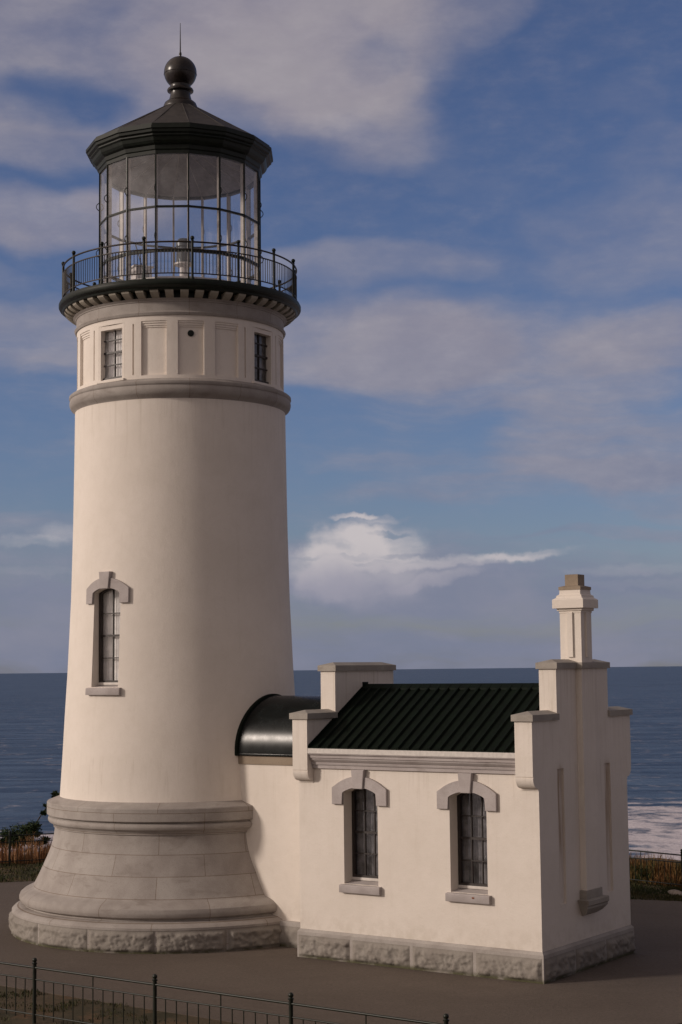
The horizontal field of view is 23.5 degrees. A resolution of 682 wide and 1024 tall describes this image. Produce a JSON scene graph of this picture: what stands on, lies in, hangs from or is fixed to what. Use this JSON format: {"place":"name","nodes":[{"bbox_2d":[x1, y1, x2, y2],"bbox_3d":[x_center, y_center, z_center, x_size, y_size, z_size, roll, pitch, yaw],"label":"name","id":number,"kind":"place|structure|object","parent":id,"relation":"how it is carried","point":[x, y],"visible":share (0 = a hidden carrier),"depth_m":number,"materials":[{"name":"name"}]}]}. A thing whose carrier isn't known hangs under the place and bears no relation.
{"place":"outdoors","nodes":[
{"label":"outdoors","id":0,"kind":"place"},
{"bbox_2d":[0,862,43,882],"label":"short grass","id":1,"kind":"structure","parent":0,"point":[17,865],"depth_m":47.01,"materials":[{"name":"green plant"}]},
{"bbox_2d":[0,835,53,864],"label":"dry grass","id":2,"kind":"structure","parent":0,"point":[30,854],"depth_m":49.47,"materials":[{"name":"brown plant"}]},
{"bbox_2d":[135,244,148,277],"bbox_3d":[-4.512,-5.502,37.197,0.322,1.186,0.100,-1,-5,0],"label":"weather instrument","id":3,"kind":"object","parent":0,"point":[146,275],"visible":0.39,"depth_m":37.19,"materials":[{"name":"grey metal"}]},
{"bbox_2d":[131,264,153,278],"bbox_3d":[-4.589,-5.248,37.745,0.480,0.780,0.380,2,-6,-29],"label":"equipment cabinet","id":4,"kind":"object","parent":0,"point":[134,269],"visible":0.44,"depth_m":37.61,"materials":[{"name":"grey metal"}]},
{"bbox_2d":[0,858,680,1023],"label":"terrain","id":5,"kind":"structure","parent":0,"point":[19,1018],"depth_m":27.63,"materials":[{"name":"green plant"}]},
{"bbox_2d":[0,830,53,865],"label":"iron fence","id":6,"kind":"object","parent":5,"relation":"on","point":[9,842],"visible":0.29,"depth_m":48.80,"materials":[{"name":"black metal"}]},
{"bbox_2d":[0,790,59,850],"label":"wind bent shrub","id":7,"kind":"object","parent":5,"relation":"on","point":[32,828],"visible":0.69,"depth_m":50.38,"materials":[{"name":"green plant"}]},
{"bbox_2d":[0,988,195,1023],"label":"grass tufts","id":8,"kind":"object","parent":5,"relation":"on","point":[38,993],"visible":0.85,"depth_m":28.11,"materials":[{"name":"green plant"}]},
{"bbox_2d":[0,958,448,1023],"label":"iron fence","id":9,"kind":"object","parent":5,"relation":"on","point":[290,1003],"visible":1,"depth_m":25.29,"materials":[{"name":"black metal"}]},
{"bbox_2d":[629,849,681,885],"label":"iron fence","id":10,"kind":"object","parent":5,"relation":"on","point":[641,880],"visible":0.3,"depth_m":42.37,"materials":[{"name":"black metal"}]},
{"bbox_2d":[629,851,681,887],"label":"coastal scrub","id":11,"kind":"object","parent":5,"relation":"on","point":[650,873],"visible":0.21,"depth_m":43.72,"materials":[{"name":"brown plant"}]},
{"bbox_2d":[630,880,681,900],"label":"verge grass","id":12,"kind":"structure","parent":5,"relation":"on","point":[635,886],"depth_m":41.22,"materials":[{"name":"green plant"}]},
{"bbox_2d":[668,889,681,894],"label":"edging stone","id":13,"kind":"object","parent":5,"relation":"on","point":[675,892],"visible":0.71,"depth_m":40.98,"materials":[{"name":"grey stone"}]},
{"bbox_2d":[0,881,681,1023],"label":"pavement","id":14,"kind":"structure","parent":0,"point":[642,984],"depth_m":29.67,"materials":[{"name":"grey asphalt"}]},
{"bbox_2d":[8,23,300,953],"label":"lighthouse tower","id":15,"kind":"structure","parent":14,"relation":"on","point":[180,657],"depth_m":35.60,"materials":[{"name":"paint"}]},
{"bbox_2d":[85,571,129,694],"bbox_3d":[-5.027,2.621,35.544,1.235,2.655,0.507,-4,-7,34],"label":"window","id":16,"kind":"structure","parent":15,"relation":"in","point":[116,592],"depth_m":35.74,"materials":[{"name":"clear glass"}]},
{"bbox_2d":[96,323,124,383],"bbox_3d":[-5.008,-3.480,36.252,0.800,1.276,0.271,-4,-7,34],"label":"window","id":17,"kind":"structure","parent":15,"relation":"in","point":[111,338],"depth_m":36.36,"materials":[{"name":"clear glass"}]},
{"bbox_2d":[174,238,190,275],"bbox_3d":[-3.663,-5.607,38.231,0.680,1.570,0.680,-1,-5,0],"label":"beacon lamp","id":18,"kind":"object","parent":15,"relation":"on","point":[181,256],"visible":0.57,"depth_m":38.13,"materials":[{"name":"white metal"}]},
{"bbox_2d":[252,327,274,387],"bbox_3d":[-1.825,-3.455,36.868,0.271,1.276,0.800,-4,-7,33],"label":"window","id":19,"kind":"structure","parent":15,"relation":"in","point":[259,335],"depth_m":37.06,"materials":[{"name":"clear glass"}]},
{"bbox_2d":[235,574,635,983],"bbox_3d":[1.118,5.251,33.986,9.135,7.570,4.279,-4,-7,35],"label":"workroom","id":20,"kind":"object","parent":14,"relation":"on","point":[475,829],"visible":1,"depth_m":31.62,"materials":[{"name":"paint"}]},
{"bbox_2d":[332,769,387,894],"bbox_3d":[0.478,6.254,32.246,1.290,2.385,0.536,-4,-7,35],"label":"window","id":21,"kind":"structure","parent":20,"relation":"in","point":[368,794],"depth_m":32.40,"materials":[{"name":"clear glass"}]},
{"bbox_2d":[437,773,497,904],"bbox_3d":[2.475,6.100,30.869,1.290,2.385,0.536,-4,-7,35],"label":"window","id":22,"kind":"structure","parent":20,"relation":"in","point":[476,798],"depth_m":31.02,"materials":[{"name":"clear glass"}]},
{"bbox_2d":[0,666,681,859],"bbox_3d":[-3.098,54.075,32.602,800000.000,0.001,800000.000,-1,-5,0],"label":"ocean","id":23,"kind":"structure","parent":0,"point":[32,712],"depth_m":1258.66,"materials":[{"name":"liquid"}]},
{"bbox_2d":[0,0,681,673],"label":"sky","id":24,"kind":"structure","parent":0,"point":[476,205],"materials":[{"name":"blue"}]}
]}

